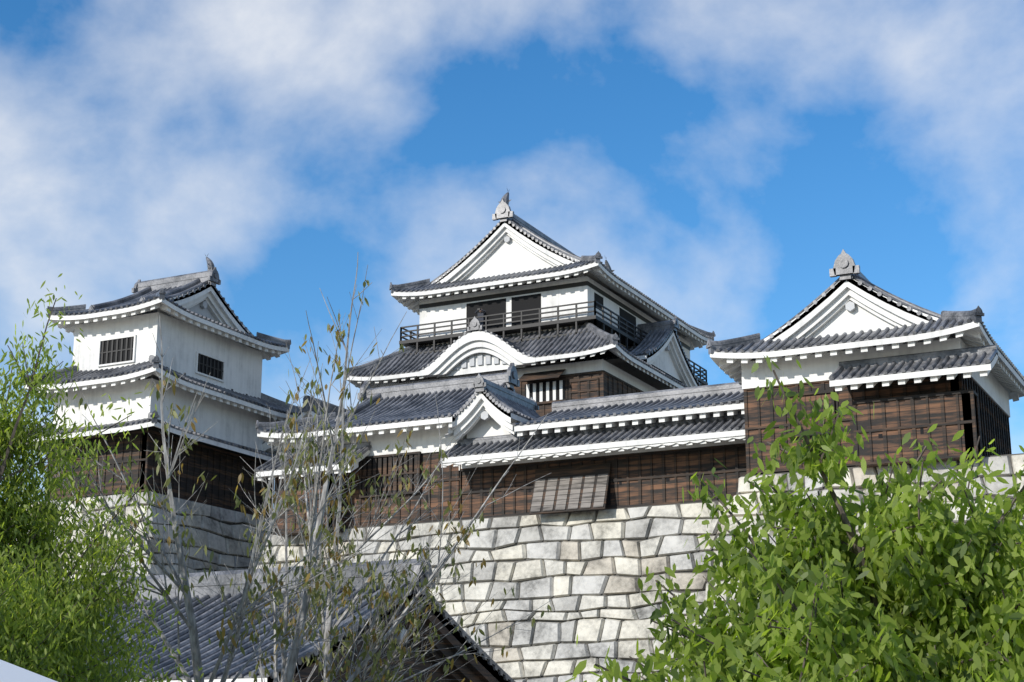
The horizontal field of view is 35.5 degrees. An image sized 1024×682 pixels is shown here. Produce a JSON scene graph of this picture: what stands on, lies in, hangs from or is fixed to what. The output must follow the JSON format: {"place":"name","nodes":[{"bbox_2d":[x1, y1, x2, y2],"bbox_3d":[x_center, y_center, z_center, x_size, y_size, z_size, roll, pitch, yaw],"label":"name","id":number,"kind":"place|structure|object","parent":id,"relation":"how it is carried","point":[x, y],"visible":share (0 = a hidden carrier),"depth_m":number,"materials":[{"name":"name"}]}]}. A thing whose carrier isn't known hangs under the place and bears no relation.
{"place":"outdoors","nodes":[
{"label":"outdoors","id":0,"kind":"place"},
{"bbox_2d":[0,660,56,681],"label":"event tent","id":1,"kind":"object","parent":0,"point":[9,672],"depth_m":14.37,"materials":[{"name":"white fabric"}]},
{"bbox_2d":[45,430,273,517],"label":"wooden wall","id":2,"kind":"structure","parent":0,"point":[226,468],"depth_m":91.47,"materials":[{"name":"brown wood"}]},
{"bbox_2d":[23,284,316,462],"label":"walls","id":3,"kind":"structure","parent":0,"point":[187,338],"depth_m":93.55,"materials":[{"name":"white paint"}]},
{"bbox_2d":[100,337,247,394],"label":"windows","id":4,"kind":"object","parent":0,"point":[119,348],"visible":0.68,"depth_m":93.04,"materials":[{"name":"black wood"}]},
{"bbox_2d":[21,253,348,456],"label":"tiled roof","id":5,"kind":"structure","parent":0,"point":[168,288],"depth_m":95.19,"materials":[{"name":"grey tile"}]},
{"bbox_2d":[130,593,508,681],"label":"trim","id":6,"kind":"structure","parent":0,"point":[480,659],"depth_m":44.17,"materials":[{"name":"white paint"}]},
{"bbox_2d":[69,553,515,681],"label":"tiled roof","id":7,"kind":"structure","parent":6,"relation":"attached to","point":[208,619],"depth_m":44.52,"materials":[{"name":"grey tile"}]},
{"bbox_2d":[475,309,485,328],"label":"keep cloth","id":8,"kind":"object","parent":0,"point":[481,314],"visible":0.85,"depth_m":109.12,"materials":[{"name":"black fabric"}]},
{"bbox_2d":[266,500,729,681],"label":"joint","id":9,"kind":"object","parent":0,"point":[572,576],"visible":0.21,"depth_m":77.02,"materials":[{"name":"grey stone"}]},
{"bbox_2d":[256,387,746,536],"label":"wall","id":10,"kind":"structure","parent":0,"point":[468,420],"depth_m":80.00,"materials":[{"name":"white paint"}]},
{"bbox_2d":[254,363,744,471],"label":"tiled roof","id":11,"kind":"structure","parent":10,"relation":"on","point":[411,402],"depth_m":82.14,"materials":[{"name":"grey tile"}]},
{"bbox_2d":[287,455,717,511],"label":"windows","id":12,"kind":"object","parent":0,"point":[608,501],"visible":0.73,"depth_m":83.58,"materials":[{"name":"brown wood"}]},
{"bbox_2d":[273,443,746,534],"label":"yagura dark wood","id":13,"kind":"object","parent":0,"point":[559,472],"visible":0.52,"depth_m":80.31,"materials":[{"name":"brown wood"}]},
{"bbox_2d":[0,0,1023,508],"label":"sky","id":14,"kind":"structure","parent":0,"point":[721,157],"materials":[{"name":"blue"}]},
{"bbox_2d":[347,221,712,401],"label":"keep","id":15,"kind":"structure","parent":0,"point":[494,253],"depth_m":108.95,"materials":[{"name":"white paint"}]},
{"bbox_2d":[346,189,715,387],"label":"tiled roof","id":16,"kind":"structure","parent":15,"relation":"attached to","point":[593,337],"depth_m":109.01,"materials":[{"name":"grey tile"}]},
{"bbox_2d":[514,369,643,416],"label":"wall","id":17,"kind":"structure","parent":15,"relation":"attached to","point":[608,384],"depth_m":103.22,"materials":[{"name":"brown wood"}]},
{"bbox_2d":[466,292,635,401],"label":"windows","id":18,"kind":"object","parent":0,"point":[519,303],"visible":0.48,"depth_m":108.53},
{"bbox_2d":[710,279,1023,474],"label":"turret walls","id":19,"kind":"structure","parent":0,"point":[999,381],"depth_m":71.96,"materials":[{"name":"brown wood"}]},
{"bbox_2d":[706,249,1023,380],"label":"tiled roof","id":20,"kind":"structure","parent":19,"relation":"attached to","point":[845,267],"depth_m":71.12,"materials":[{"name":"grey tile"}]},
{"bbox_2d":[779,427,923,447],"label":"loophole","id":21,"kind":"object","parent":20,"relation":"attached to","point":[921,432],"visible":0.37,"depth_m":69.62,"materials":[{"name":"black wood"}]},
{"bbox_2d":[743,373,1011,473],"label":"dark yagura wood","id":22,"kind":"object","parent":19,"relation":"attached to","point":[1001,416],"visible":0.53,"depth_m":71.24,"materials":[{"name":"brown wood"}]},
{"label":"ground","id":23,"kind":"structure","parent":0,"visible":0},
{"bbox_2d":[0,273,221,681],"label":"tree leaves","id":24,"kind":"object","parent":23,"relation":"on","point":[107,577],"visible":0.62,"depth_m":20.77,"materials":[{"name":"green plant"}]},
{"bbox_2d":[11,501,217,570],"bbox_3d":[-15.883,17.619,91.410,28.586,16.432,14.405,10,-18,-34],"label":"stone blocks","id":25,"kind":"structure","parent":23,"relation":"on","point":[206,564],"depth_m":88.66,"materials":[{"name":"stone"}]},
{"bbox_2d":[16,493,264,579],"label":"stone blocks","id":26,"kind":"structure","parent":23,"relation":"on","point":[228,516],"depth_m":89.52,"materials":[{"name":"stone"}]},
{"bbox_2d":[19,491,272,575],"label":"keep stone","id":27,"kind":"object","parent":23,"relation":"on","point":[216,543],"visible":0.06,"depth_m":91.79,"materials":[{"name":"stone"}]},
{"bbox_2d":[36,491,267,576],"bbox_3d":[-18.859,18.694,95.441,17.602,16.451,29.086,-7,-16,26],"label":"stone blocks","id":28,"kind":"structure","parent":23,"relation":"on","point":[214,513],"depth_m":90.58,"materials":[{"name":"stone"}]},
{"bbox_2d":[50,492,271,575],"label":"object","id":29,"kind":"object","parent":23,"relation":"on","point":[185,526],"visible":0.07,"depth_m":90.40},
{"bbox_2d":[17,316,420,681],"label":"bare tree branches","id":30,"kind":"object","parent":23,"relation":"on","point":[190,620],"visible":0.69,"depth_m":23.49,"materials":[{"name":"grey wood"}]},
{"bbox_2d":[23,366,381,656],"bbox_3d":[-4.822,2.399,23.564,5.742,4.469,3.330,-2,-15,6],"label":"tree leaves","id":31,"kind":"object","parent":30,"relation":"on","point":[272,579],"visible":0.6,"depth_m":23.48,"materials":[{"name":"green plant"}]},
{"bbox_2d":[259,361,464,681],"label":"bare tree branches","id":32,"kind":"object","parent":23,"relation":"on","point":[325,629],"visible":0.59,"depth_m":27.05,"materials":[{"name":"grey wood"}]},
{"bbox_2d":[267,594,504,681],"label":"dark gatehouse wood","id":33,"kind":"object","parent":23,"relation":"on","point":[472,671],"visible":0.42,"depth_m":45.73,"materials":[{"name":"brown wood"}]},
{"bbox_2d":[221,256,550,681],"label":"bare tree branches","id":34,"kind":"object","parent":23,"relation":"on","point":[289,664],"visible":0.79,"depth_m":25.48,"materials":[{"name":"grey wood"}]},
{"bbox_2d":[260,355,453,681],"bbox_3d":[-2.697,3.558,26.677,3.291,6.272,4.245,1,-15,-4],"label":"tree leaves","id":35,"kind":"object","parent":34,"relation":"on","point":[390,652],"visible":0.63,"depth_m":25.81,"materials":[{"name":"green plant"}]},
{"bbox_2d":[229,280,551,681],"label":"tree leaves","id":36,"kind":"object","parent":34,"relation":"attached to","point":[445,668],"visible":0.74,"depth_m":25.70,"materials":[{"name":"green plant"}]},
{"bbox_2d":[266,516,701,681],"bbox_3d":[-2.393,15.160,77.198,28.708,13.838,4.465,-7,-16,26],"label":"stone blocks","id":37,"kind":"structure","parent":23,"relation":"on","point":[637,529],"depth_m":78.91,"materials":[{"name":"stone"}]},
{"bbox_2d":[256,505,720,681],"bbox_3d":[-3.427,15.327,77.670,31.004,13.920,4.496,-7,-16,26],"label":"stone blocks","id":38,"kind":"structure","parent":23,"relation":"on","point":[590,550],"depth_m":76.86,"materials":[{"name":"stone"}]},
{"bbox_2d":[276,501,731,681],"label":"stone blocks","id":39,"kind":"structure","parent":23,"relation":"on","point":[633,629],"depth_m":76.17,"materials":[{"name":"stone"}]},
{"bbox_2d":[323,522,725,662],"bbox_3d":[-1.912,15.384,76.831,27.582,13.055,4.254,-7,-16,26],"label":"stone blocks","id":40,"kind":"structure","parent":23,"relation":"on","point":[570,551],"depth_m":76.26,"materials":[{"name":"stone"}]},
{"bbox_2d":[565,355,1023,681],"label":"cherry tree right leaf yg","id":41,"kind":"object","parent":23,"relation":"on","point":[829,601],"visible":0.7,"depth_m":16.96,"materials":[{"name":"green plant"}]},
{"bbox_2d":[606,356,1023,681],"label":"tree leaves","id":42,"kind":"object","parent":41,"relation":"attached to","point":[872,538],"visible":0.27,"depth_m":17.06,"materials":[{"name":"green plant"}]},
{"bbox_2d":[595,370,1023,681],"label":"branches","id":43,"kind":"object","parent":23,"relation":"on","point":[857,549],"visible":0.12,"depth_m":17.39,"materials":[{"name":"plant"}]},
{"bbox_2d":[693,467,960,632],"bbox_3d":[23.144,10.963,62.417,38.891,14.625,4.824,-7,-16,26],"label":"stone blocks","id":44,"kind":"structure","parent":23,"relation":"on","point":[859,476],"depth_m":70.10,"materials":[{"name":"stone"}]},
{"bbox_2d":[678,459,1015,681],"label":"stone blocks","id":45,"kind":"structure","parent":23,"relation":"on","point":[860,496],"depth_m":69.22,"materials":[{"name":"stone"}]},
{"bbox_2d":[700,454,1023,617],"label":"stone blocks","id":46,"kind":"structure","parent":23,"relation":"on","point":[1017,462],"depth_m":71.40,"materials":[{"name":"stone"}]},
{"bbox_2d":[714,453,1023,604],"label":"stone wall joints","id":47,"kind":"object","parent":23,"relation":"on","point":[860,489],"visible":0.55,"depth_m":70.17,"materials":[{"name":"grey"}]},
{"bbox_2d":[787,456,1013,499],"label":"stone blocks","id":48,"kind":"structure","parent":23,"relation":"on","point":[997,464],"depth_m":67.62,"materials":[{"name":"stone"}]}
]}

